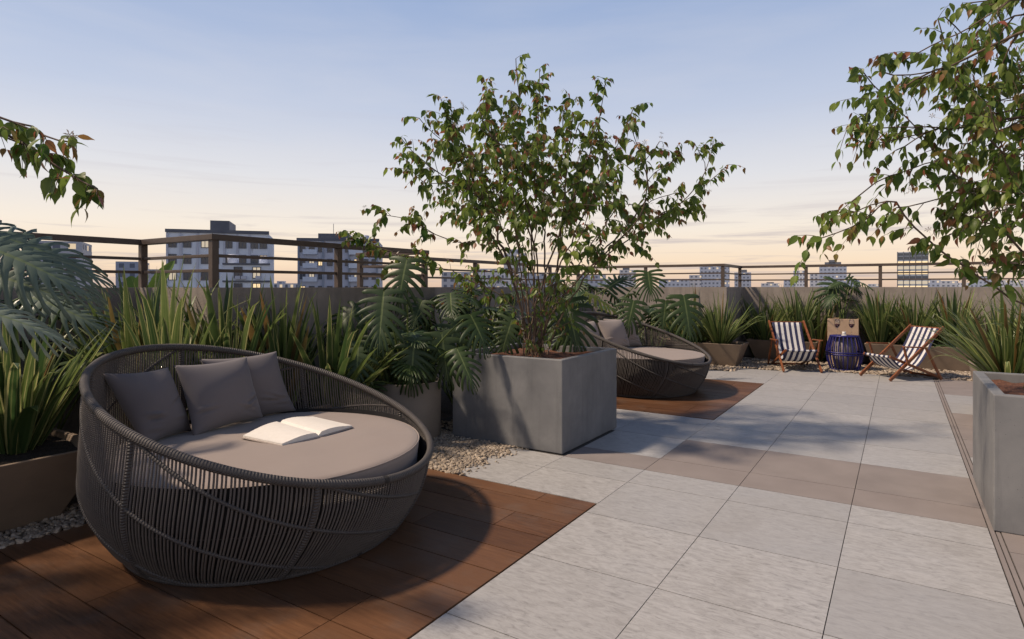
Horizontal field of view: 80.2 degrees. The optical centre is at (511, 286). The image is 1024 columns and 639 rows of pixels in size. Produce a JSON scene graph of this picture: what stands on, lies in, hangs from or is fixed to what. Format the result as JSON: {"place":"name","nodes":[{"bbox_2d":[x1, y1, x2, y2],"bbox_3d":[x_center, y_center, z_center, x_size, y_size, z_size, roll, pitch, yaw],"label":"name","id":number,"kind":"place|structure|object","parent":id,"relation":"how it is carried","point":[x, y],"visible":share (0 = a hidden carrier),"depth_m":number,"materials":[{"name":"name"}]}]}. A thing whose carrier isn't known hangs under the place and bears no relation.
{"place":"outdoors","nodes":[
{"label":"outdoors","id":0,"kind":"place"},
{"bbox_2d":[38,241,91,287],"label":"distant building","id":1,"kind":"structure","parent":0,"point":[84,248],"depth_m":172.07,"materials":[{"name":"concrete"}]},
{"bbox_2d":[116,261,148,286],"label":"distant building","id":2,"kind":"structure","parent":0,"point":[131,266],"depth_m":209.75,"materials":[{"name":"concrete"}]},
{"bbox_2d":[165,220,273,287],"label":"apartment block","id":3,"kind":"structure","parent":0,"point":[225,247],"depth_m":114.30,"materials":[{"name":"grey"}]},
{"bbox_2d":[168,254,176,263],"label":"window","id":4,"kind":"structure","parent":3,"relation":"in","point":[169,260],"depth_m":112.63,"materials":[{"name":"grey"}]},
{"bbox_2d":[168,273,176,279],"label":"window","id":5,"kind":"structure","parent":3,"relation":"in","point":[171,277],"depth_m":112.63,"materials":[{"name":"yellow"}]},
{"bbox_2d":[183,242,190,247],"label":"window","id":6,"kind":"structure","parent":3,"relation":"in","point":[185,245],"depth_m":113.37,"materials":[{"name":"grey"}]},
{"bbox_2d":[183,254,190,263],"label":"window","id":7,"kind":"structure","parent":3,"relation":"in","point":[188,260],"depth_m":113.34,"materials":[{"name":"grey"}]},
{"bbox_2d":[183,273,190,279],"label":"window","id":8,"kind":"structure","parent":3,"relation":"in","point":[186,276],"depth_m":113.32,"materials":[{"name":"grey"}]},
{"bbox_2d":[201,241,207,247],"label":"window","id":9,"kind":"structure","parent":3,"relation":"in","point":[204,244],"depth_m":114.26,"materials":[{"name":"grey"}]},
{"bbox_2d":[201,258,207,263],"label":"window","id":10,"kind":"structure","parent":3,"relation":"in","point":[203,260],"depth_m":114.26,"materials":[{"name":"grey"}]},
{"bbox_2d":[201,272,207,279],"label":"window","id":11,"kind":"structure","parent":3,"relation":"in","point":[203,275],"depth_m":114.26,"materials":[{"name":"grey"}]},
{"bbox_2d":[225,241,231,247],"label":"window","id":12,"kind":"structure","parent":3,"relation":"in","point":[228,244],"depth_m":115.41,"materials":[{"name":"grey"}]},
{"bbox_2d":[239,242,245,248],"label":"window","id":13,"kind":"structure","parent":3,"relation":"in","point":[242,245],"depth_m":116.15,"materials":[{"name":"grey"}]},
{"bbox_2d":[251,243,257,248],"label":"window","id":14,"kind":"structure","parent":3,"relation":"in","point":[253,245],"depth_m":116.74,"materials":[{"name":"grey"}]},
{"bbox_2d":[259,244,266,248],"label":"window","id":15,"kind":"structure","parent":3,"relation":"in","point":[261,246],"depth_m":117.20,"materials":[{"name":"grey"}]},
{"bbox_2d":[222,254,273,287],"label":"block","id":16,"kind":"structure","parent":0,"point":[242,280],"depth_m":100.09,"materials":[{"name":"grey"}]},
{"bbox_2d":[234,267,242,277],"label":"window","id":17,"kind":"structure","parent":16,"relation":"in","point":[239,268],"depth_m":99.64,"materials":[{"name":"grey"}]},
{"bbox_2d":[234,283,242,287],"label":"window","id":18,"kind":"structure","parent":16,"relation":"in","point":[236,285],"depth_m":99.61,"materials":[{"name":"grey"}]},
{"bbox_2d":[252,267,260,277],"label":"window","id":19,"kind":"structure","parent":16,"relation":"in","point":[253,268],"depth_m":100.27,"materials":[{"name":"yellow"}]},
{"bbox_2d":[252,283,260,287],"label":"window","id":20,"kind":"structure","parent":16,"relation":"in","point":[254,285],"depth_m":100.27,"materials":[{"name":"yellow"}]},
{"bbox_2d":[274,281,296,286],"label":"distant building","id":21,"kind":"structure","parent":0,"point":[281,284],"depth_m":330.43,"materials":[{"name":"concrete"}]},
{"bbox_2d":[296,224,382,286],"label":"apartment block","id":22,"kind":"structure","parent":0,"point":[315,280],"depth_m":134.61,"materials":[{"name":"grey"}]},
{"bbox_2d":[442,272,478,286],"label":"distant building","id":23,"kind":"structure","parent":0,"point":[447,282],"depth_m":320.05,"materials":[{"name":"concrete"}]},
{"bbox_2d":[0,356,971,548],"bbox_3d":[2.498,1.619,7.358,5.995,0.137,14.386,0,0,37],"label":"gravel","id":24,"kind":"structure","parent":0,"point":[462,453],"depth_m":5.94,"materials":[{"name":"gravel"}]},
{"bbox_2d":[0,428,78,532],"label":"tapered planter","id":25,"kind":"object","parent":24,"relation":"on","point":[38,483],"visible":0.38,"depth_m":4.07,"materials":[{"name":"concrete"}]},
{"bbox_2d":[0,116,103,227],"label":"tree branch","id":26,"kind":"object","parent":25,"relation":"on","point":[85,190],"visible":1,"depth_m":2.91,"materials":[{"name":"green plant"}]},
{"bbox_2d":[0,220,121,360],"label":"monstera plant","id":27,"kind":"object","parent":25,"relation":"on","point":[30,255],"visible":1,"depth_m":3.81,"materials":[{"name":"plant"}]},
{"bbox_2d":[0,301,126,455],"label":"flax plant","id":28,"kind":"object","parent":25,"relation":"on","point":[28,420],"visible":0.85,"depth_m":4.22,"materials":[{"name":"green plant"}]},
{"bbox_2d":[0,300,134,429],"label":"plant","id":29,"kind":"object","parent":24,"relation":"on","point":[22,343],"visible":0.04,"depth_m":5.25,"materials":[{"name":"green plant"}]},
{"bbox_2d":[37,253,251,427],"bbox_3d":[-3.390,0.665,5.422,1.612,1.935,1.574,0,0,43],"label":"flax plant","id":30,"kind":"object","parent":24,"relation":"on","point":[124,334],"visible":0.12,"depth_m":5.01,"materials":[{"name":"green plant"}]},
{"bbox_2d":[134,399,331,430],"bbox_3d":[-2.449,1.395,5.534,0.518,0.450,1.998,0,0,33],"label":"tapered planter","id":31,"kind":"object","parent":24,"relation":"on","point":[302,406],"visible":0.02,"depth_m":6.06,"materials":[{"name":"beige ceramic"}]},
{"bbox_2d":[49,260,245,419],"bbox_3d":[-3.211,0.511,5.241,1.578,1.484,1.622,0,0,33],"label":"flax plant","id":32,"kind":"object","parent":31,"relation":"on","point":[173,328],"visible":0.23,"depth_m":4.92,"materials":[{"name":"green plant"}]},
{"bbox_2d":[104,268,288,364],"bbox_3d":[-2.861,0.540,5.702,1.709,1.423,1.446,0,0,-9],"label":"flax plant","id":33,"kind":"object","parent":31,"relation":"on","point":[215,331],"visible":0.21,"depth_m":5.38,"materials":[{"name":"green plant"}]},
{"bbox_2d":[193,276,334,405],"bbox_3d":[-2.725,0.566,6.210,1.566,1.371,1.707,0,0,-44],"label":"flax plant","id":34,"kind":"object","parent":31,"relation":"on","point":[280,341],"visible":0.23,"depth_m":5.88,"materials":[{"name":"green plant"}]},
{"bbox_2d":[262,295,410,408],"bbox_3d":[-1.849,0.692,6.315,1.951,1.318,1.926,0,0,-4],"label":"flax plant","id":35,"kind":"object","parent":31,"relation":"in","point":[334,348],"visible":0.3,"depth_m":5.99,"materials":[{"name":"green plant"}]},
{"bbox_2d":[319,309,430,410],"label":"flax plant","id":36,"kind":"object","parent":24,"relation":"on","point":[389,372],"visible":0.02,"depth_m":6.66,"materials":[{"name":"green plant"}]},
{"bbox_2d":[399,288,524,405],"bbox_3d":[-0.665,0.845,7.738,1.545,1.661,1.972,0,0,-4],"label":"monstera plant","id":37,"kind":"object","parent":24,"relation":"on","point":[454,309],"visible":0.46,"depth_m":7.34,"materials":[{"name":"green plant"}]},
{"bbox_2d":[432,264,513,347],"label":"leafy shrub","id":38,"kind":"object","parent":24,"relation":"on","point":[488,298],"visible":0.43,"depth_m":7.82,"materials":[{"name":"green plant"}]},
{"bbox_2d":[435,304,518,367],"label":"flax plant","id":39,"kind":"object","parent":24,"relation":"on","point":[473,340],"visible":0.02,"depth_m":9.01,"materials":[{"name":"green plant"}]},
{"bbox_2d":[464,274,634,351],"bbox_3d":[0.260,0.752,8.210,2.495,1.848,1.406,0,0,41],"label":"monstera plant","id":40,"kind":"object","parent":24,"relation":"on","point":[575,340],"visible":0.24,"depth_m":7.30,"materials":[{"name":"green plant"}]},
{"bbox_2d":[529,269,666,344],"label":"monstera plant","id":41,"kind":"object","parent":24,"relation":"on","point":[649,284],"visible":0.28,"depth_m":10.54,"materials":[{"name":"green plant"}]},
{"bbox_2d":[668,284,729,342],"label":"flax plant","id":42,"kind":"object","parent":24,"relation":"on","point":[704,338],"visible":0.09,"depth_m":12.89,"materials":[{"name":"green plant"}]},
{"bbox_2d":[739,293,785,356],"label":"flax plant","id":43,"kind":"object","parent":24,"relation":"on","point":[751,334],"visible":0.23,"depth_m":13.91,"materials":[{"name":"green plant"}]},
{"bbox_2d":[751,294,795,320],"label":"flax plant","id":44,"kind":"object","parent":24,"relation":"on","point":[778,308],"visible":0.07,"depth_m":13.53,"materials":[{"name":"green plant"}]},
{"bbox_2d":[747,337,818,361],"bbox_3d":[5.991,1.395,13.406,1.405,0.450,0.745,0,0,33],"label":"tapered planter","id":45,"kind":"object","parent":24,"relation":"on","point":[760,348],"visible":0.35,"depth_m":13.35,"materials":[{"name":"concrete"}]},
{"bbox_2d":[739,298,792,339],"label":"flax plant","id":46,"kind":"object","parent":45,"relation":"on","point":[761,327],"visible":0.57,"depth_m":13.41,"materials":[{"name":"green plant"}]},
{"bbox_2d":[764,284,836,341],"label":"flax plant","id":47,"kind":"object","parent":45,"relation":"on","point":[809,311],"visible":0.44,"depth_m":13.24,"materials":[{"name":"green plant"}]},
{"bbox_2d":[779,288,853,360],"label":"flax plant","id":48,"kind":"object","parent":24,"relation":"on","point":[821,334],"visible":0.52,"depth_m":13.05,"materials":[{"name":"green plant"}]},
{"bbox_2d":[827,317,859,363],"bbox_3d":[6.991,1.145,12.798,0.570,0.950,0.600,0,0,33],"label":"planter box","id":49,"kind":"object","parent":24,"relation":"on","point":[844,326],"visible":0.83,"depth_m":12.56,"materials":[{"name":"concrete"}]},
{"bbox_2d":[813,274,873,322],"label":"monstera plant","id":50,"kind":"object","parent":49,"relation":"in","point":[834,288],"visible":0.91,"depth_m":12.91,"materials":[{"name":"green plant"}]},
{"bbox_2d":[825,334,863,370],"bbox_3d":[6.455,1.276,11.800,0.666,0.664,0.666,0,0,33],"label":"drum table","id":51,"kind":"object","parent":24,"relation":"on","point":[846,354],"visible":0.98,"depth_m":11.64,"materials":[{"name":"blue metal"}]},
{"bbox_2d":[854,291,925,343],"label":"flax plant","id":52,"kind":"object","parent":24,"relation":"on","point":[899,341],"visible":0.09,"depth_m":12.39,"materials":[{"name":"green plant"}]},
{"bbox_2d":[864,341,970,371],"bbox_3d":[8.166,1.385,12.019,2.045,0.470,0.745,0,0,33],"label":"tapered planter","id":53,"kind":"object","parent":24,"relation":"on","point":[943,362],"visible":0.28,"depth_m":11.65,"materials":[{"name":"concrete"}]},
{"bbox_2d":[843,287,927,343],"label":"flax plant","id":54,"kind":"object","parent":53,"relation":"in","point":[875,326],"visible":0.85,"depth_m":12.24,"materials":[{"name":"green plant"}]},
{"bbox_2d":[879,289,950,343],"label":"flax plant","id":55,"kind":"object","parent":53,"relation":"on","point":[909,317],"visible":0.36,"depth_m":11.94,"materials":[{"name":"green plant"}]},
{"bbox_2d":[918,284,993,346],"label":"flax plant","id":56,"kind":"object","parent":53,"relation":"on","point":[951,308],"visible":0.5,"depth_m":11.62,"materials":[{"name":"green plant"}]},
{"bbox_2d":[903,285,960,345],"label":"flax plant","id":57,"kind":"object","parent":24,"relation":"on","point":[936,342],"visible":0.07,"depth_m":12.06,"materials":[{"name":"green plant"}]},
{"bbox_2d":[965,290,1023,344],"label":"flax plant","id":58,"kind":"object","parent":24,"relation":"on","point":[996,319],"visible":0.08,"depth_m":11.50,"materials":[{"name":"green plant"}]},
{"bbox_2d":[479,269,503,286],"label":"distant building","id":59,"kind":"structure","parent":0,"point":[489,275],"depth_m":359.97,"materials":[{"name":"concrete"}]},
{"bbox_2d":[0,0,1023,287],"label":"sky","id":60,"kind":"structure","parent":0,"point":[282,118],"materials":[{"name":"blue"}]},
{"bbox_2d":[504,249,526,286],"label":"distant building","id":61,"kind":"structure","parent":0,"point":[509,282],"depth_m":300.12,"materials":[{"name":"concrete"}]},
{"bbox_2d":[50,366,1023,638],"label":"tile paving","id":62,"kind":"structure","parent":0,"point":[731,523],"depth_m":4.04,"materials":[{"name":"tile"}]},
{"bbox_2d":[0,469,595,638],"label":"wood deck","id":63,"kind":"structure","parent":62,"relation":"on","point":[450,542],"depth_m":3.29,"materials":[{"name":"wood"}]},
{"bbox_2d":[76,344,433,586],"bbox_3d":[-1.622,1.018,4.109,2.173,1.198,2.161,0,0,33],"label":"daybed","id":64,"kind":"object","parent":63,"relation":"on","point":[228,505],"visible":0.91,"depth_m":3.30,"materials":[{"name":"wicker"}]},
{"bbox_2d":[104,367,191,440],"bbox_3d":[-2.434,0.807,4.120,0.253,0.495,0.562,0,0,33],"label":"pillow","id":65,"kind":"object","parent":64,"relation":"on","point":[151,405],"visible":0.97,"depth_m":4.04,"materials":[{"name":"fabric"}]},
{"bbox_2d":[174,356,262,434],"bbox_3d":[-2.141,0.799,4.491,0.260,0.500,0.614,0,0,33],"label":"pillow","id":66,"kind":"object","parent":64,"relation":"on","point":[219,394],"visible":1,"depth_m":4.38,"materials":[{"name":"fabric"}]},
{"bbox_2d":[200,351,295,415],"bbox_3d":[-2.080,0.811,4.833,0.726,0.557,0.212,0,0,-40],"label":"pillow","id":67,"kind":"object","parent":64,"relation":"on","point":[272,395],"visible":0.43,"depth_m":4.86,"materials":[{"name":"fabric"}]},
{"bbox_2d":[241,416,353,445],"bbox_3d":[-1.527,1.010,4.331,0.558,0.040,0.680,0,0,33],"label":"open book","id":68,"kind":"object","parent":64,"relation":"on","point":[287,431],"visible":1,"depth_m":4.21,"materials":[{"name":"paper"}]},
{"bbox_2d":[373,376,440,438],"bbox_3d":[-1.134,1.315,6.593,0.730,0.610,0.730,0,0,33],"label":"round pot","id":69,"kind":"object","parent":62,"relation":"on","point":[425,407],"visible":0.38,"depth_m":6.32,"materials":[{"name":"concrete"}]},
{"bbox_2d":[322,256,496,410],"bbox_3d":[-1.113,0.502,6.470,1.913,1.658,1.128,0,0,-2],"label":"monstera plant","id":70,"kind":"object","parent":69,"relation":"in","point":[416,359],"visible":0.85,"depth_m":6.20,"materials":[{"name":"green plant"}]},
{"bbox_2d":[364,310,472,391],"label":"monstera plant","id":71,"kind":"object","parent":69,"relation":"in","point":[421,329],"visible":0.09,"depth_m":7.22,"materials":[{"name":"green plant"}]},
{"bbox_2d":[453,343,616,453],"bbox_3d":[0.280,1.165,6.783,1.340,0.910,1.340,0,0,33],"label":"concrete planter","id":72,"kind":"object","parent":62,"relation":"on","point":[556,401],"visible":0.84,"depth_m":6.22,"materials":[{"name":"grey concrete"}]},
{"bbox_2d":[336,53,745,356],"bbox_3d":[0.183,-0.872,6.943,2.847,3.370,4.127,0,0,67],"label":"tree","id":73,"kind":"object","parent":72,"relation":"in","point":[512,197],"visible":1,"depth_m":6.46,"materials":[{"name":"green plant"}]},
{"bbox_2d":[511,276,584,356],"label":"leafy shrub","id":74,"kind":"object","parent":72,"relation":"on","point":[531,341],"visible":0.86,"depth_m":6.68,"materials":[{"name":"green plant"}]},
{"bbox_2d":[613,291,704,345],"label":"monstera plant","id":75,"kind":"object","parent":62,"relation":"on","point":[686,309],"visible":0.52,"depth_m":11.88,"materials":[{"name":"green plant"}]},
{"bbox_2d":[617,379,763,419],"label":"wood deck","id":76,"kind":"structure","parent":62,"relation":"on","point":[711,399],"depth_m":8.54,"materials":[{"name":"wood"}]},
{"bbox_2d":[572,311,711,397],"bbox_3d":[2.024,1.018,9.622,2.161,1.198,2.173,0,0,-32],"label":"daybed","id":77,"kind":"object","parent":76,"relation":"on","point":[661,370],"visible":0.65,"depth_m":8.76,"materials":[{"name":"wicker"}]},
{"bbox_2d":[580,321,599,346],"bbox_3d":[1.293,0.807,9.975,0.562,0.495,0.253,0,0,-32],"label":"pillow","id":78,"kind":"object","parent":77,"relation":"on","point":[593,324],"visible":0.25,"depth_m":9.96,"materials":[{"name":"fabric"}]},
{"bbox_2d":[598,319,629,347],"bbox_3d":[1.715,0.799,10.187,0.614,0.500,0.260,0,0,-32],"label":"pillow","id":79,"kind":"object","parent":77,"relation":"on","point":[614,331],"visible":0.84,"depth_m":10.09,"materials":[{"name":"fabric"}]},
{"bbox_2d":[603,317,641,346],"bbox_3d":[1.914,0.811,10.472,0.726,0.557,0.212,0,0,-15],"label":"pillow","id":80,"kind":"object","parent":77,"relation":"on","point":[633,339],"visible":0.26,"depth_m":10.44,"materials":[{"name":"fabric"}]},
{"bbox_2d":[642,338,748,366],"bbox_3d":[3.756,1.384,12.886,2.275,0.472,0.725,0,0,33],"label":"tapered planter","id":81,"kind":"object","parent":62,"relation":"on","point":[732,353],"visible":0.46,"depth_m":12.28,"materials":[{"name":"concrete"}]},
{"bbox_2d":[653,293,710,339],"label":"flax plant","id":82,"kind":"object","parent":81,"relation":"on","point":[676,328],"visible":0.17,"depth_m":12.77,"materials":[{"name":"green plant"}]},
{"bbox_2d":[691,293,766,343],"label":"flax plant","id":83,"kind":"object","parent":81,"relation":"on","point":[719,328],"visible":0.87,"depth_m":12.34,"materials":[{"name":"green plant"}]},
{"bbox_2d":[767,320,822,372],"bbox_3d":[5.542,1.156,11.944,0.850,0.933,1.121,0,0,9],"label":"deckchair","id":84,"kind":"object","parent":62,"relation":"on","point":[788,339],"visible":0.96,"depth_m":12.20,"materials":[{"name":"fabric"}]},
{"bbox_2d":[859,324,944,381],"bbox_3d":[6.905,1.156,10.787,1.121,0.933,0.850,0,0,-11],"label":"deckchair","id":85,"kind":"object","parent":62,"relation":"on","point":[913,353],"visible":0.99,"depth_m":10.76,"materials":[{"name":"fabric"}]},
{"bbox_2d":[968,360,976,380],"bbox_3d":[6.287,1.320,7.258,1.197,0.600,1.997,0,0,33],"label":"tapered planter","id":86,"kind":"object","parent":62,"relation":"on","point":[972,369],"visible":0.06,"depth_m":8.19,"materials":[{"name":"concrete"}]},
{"bbox_2d":[900,282,1023,373],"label":"flax plant","id":87,"kind":"object","parent":86,"relation":"on","point":[982,351],"visible":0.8,"depth_m":6.88,"materials":[{"name":"green plant"}]},
{"bbox_2d":[968,277,1023,341],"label":"flax plant","id":88,"kind":"object","parent":86,"relation":"on","point":[1016,306],"visible":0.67,"depth_m":6.91,"materials":[{"name":"green plant"}]},
{"bbox_2d":[934,379,1023,622],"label":"drain channel","id":89,"kind":"object","parent":62,"relation":"in","point":[1020,606],"visible":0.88,"depth_m":3.95,"materials":[{"name":"metal"}]},
{"bbox_2d":[973,371,1023,535],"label":"concrete planter","id":90,"kind":"object","parent":62,"relation":"on","point":[998,437],"visible":1,"depth_m":4.02,"materials":[{"name":"grey concrete"}]},
{"bbox_2d":[787,0,1023,388],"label":"tree","id":91,"kind":"object","parent":90,"relation":"in","point":[982,121],"visible":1,"depth_m":4.33,"materials":[{"name":"green plant"}]},
{"bbox_2d":[527,272,556,286],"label":"distant building","id":92,"kind":"structure","parent":0,"point":[541,276],"depth_m":380.38,"materials":[{"name":"concrete"}]},
{"bbox_2d":[580,275,605,286],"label":"distant building","id":93,"kind":"structure","parent":0,"point":[594,283],"depth_m":399.56,"materials":[{"name":"concrete"}]},
{"bbox_2d":[619,268,635,286],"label":"distant building","id":94,"kind":"structure","parent":0,"point":[625,270],"depth_m":520.36,"materials":[{"name":"concrete"}]},
{"bbox_2d":[659,280,689,286],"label":"distant building","id":95,"kind":"structure","parent":0,"point":[681,283],"depth_m":479.43,"materials":[{"name":"concrete"}]},
{"bbox_2d":[689,275,701,286],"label":"distant building","id":96,"kind":"structure","parent":0,"point":[697,283],"depth_m":500.04,"materials":[{"name":"concrete"}]},
{"bbox_2d":[700,266,729,286],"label":"distant building","id":97,"kind":"structure","parent":0,"point":[711,283],"depth_m":520.53,"materials":[{"name":"concrete"}]},
{"bbox_2d":[734,270,750,286],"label":"distant building","id":98,"kind":"structure","parent":0,"point":[746,283],"depth_m":539.38,"materials":[{"name":"concrete"}]},
{"bbox_2d":[761,282,778,286],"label":"distant building","id":99,"kind":"structure","parent":0,"point":[770,284],"depth_m":600.22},
{"bbox_2d":[784,281,794,286],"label":"distant building","id":100,"kind":"structure","parent":0,"point":[786,283],"depth_m":560.54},
{"bbox_2d":[793,270,803,286],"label":"distant building","id":101,"kind":"structure","parent":0,"point":[800,283],"depth_m":619.48,"materials":[{"name":"concrete"}]},
{"bbox_2d":[819,260,846,286],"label":"distant building","id":102,"kind":"structure","parent":0,"point":[833,270],"depth_m":560.24,"materials":[{"name":"concrete"}]},
{"bbox_2d":[897,252,927,286],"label":"office tower","id":103,"kind":"structure","parent":0,"point":[904,257],"depth_m":420.02,"materials":[{"name":"glass"}]},
{"bbox_2d":[928,280,940,286],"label":"distant building","id":104,"kind":"structure","parent":0,"point":[935,283],"depth_m":517.79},
{"bbox_2d":[941,281,957,286],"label":"distant building","id":105,"kind":"structure","parent":0,"point":[949,283],"depth_m":539.96,"materials":[{"name":"concrete"}]},
{"bbox_2d":[970,276,991,286],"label":"distant building","id":106,"kind":"structure","parent":0,"point":[981,283],"depth_m":561.25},
{"bbox_2d":[999,280,1023,286],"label":"distant building","id":107,"kind":"structure","parent":0,"point":[1013,284],"depth_m":579.68,"materials":[{"name":"concrete"}]},
{"label":"city ground","id":108,"kind":"structure","parent":0,"visible":0},
{"bbox_2d":[810,274,818,286],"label":"distant building","id":109,"kind":"structure","parent":108,"relation":"on","point":[813,283],"depth_m":580.67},
{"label":"roof slab","id":110,"kind":"structure","parent":108,"relation":"on","visible":0},
{"bbox_2d":[126,261,174,286],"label":"banana plant","id":111,"kind":"object","parent":110,"relation":"on","point":[131,281],"visible":0.16,"depth_m":7.29,"materials":[{"name":"green plant"}]},
{"bbox_2d":[0,287,1023,434],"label":"parapet wall","id":112,"kind":"structure","parent":110,"relation":"on","point":[342,296],"depth_m":10.68,"materials":[{"name":"paint"}]},
{"bbox_2d":[2,232,1023,287],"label":"metal railing","id":113,"kind":"object","parent":112,"relation":"on","point":[213,255],"visible":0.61,"depth_m":6.90,"materials":[{"name":"brown metal"}]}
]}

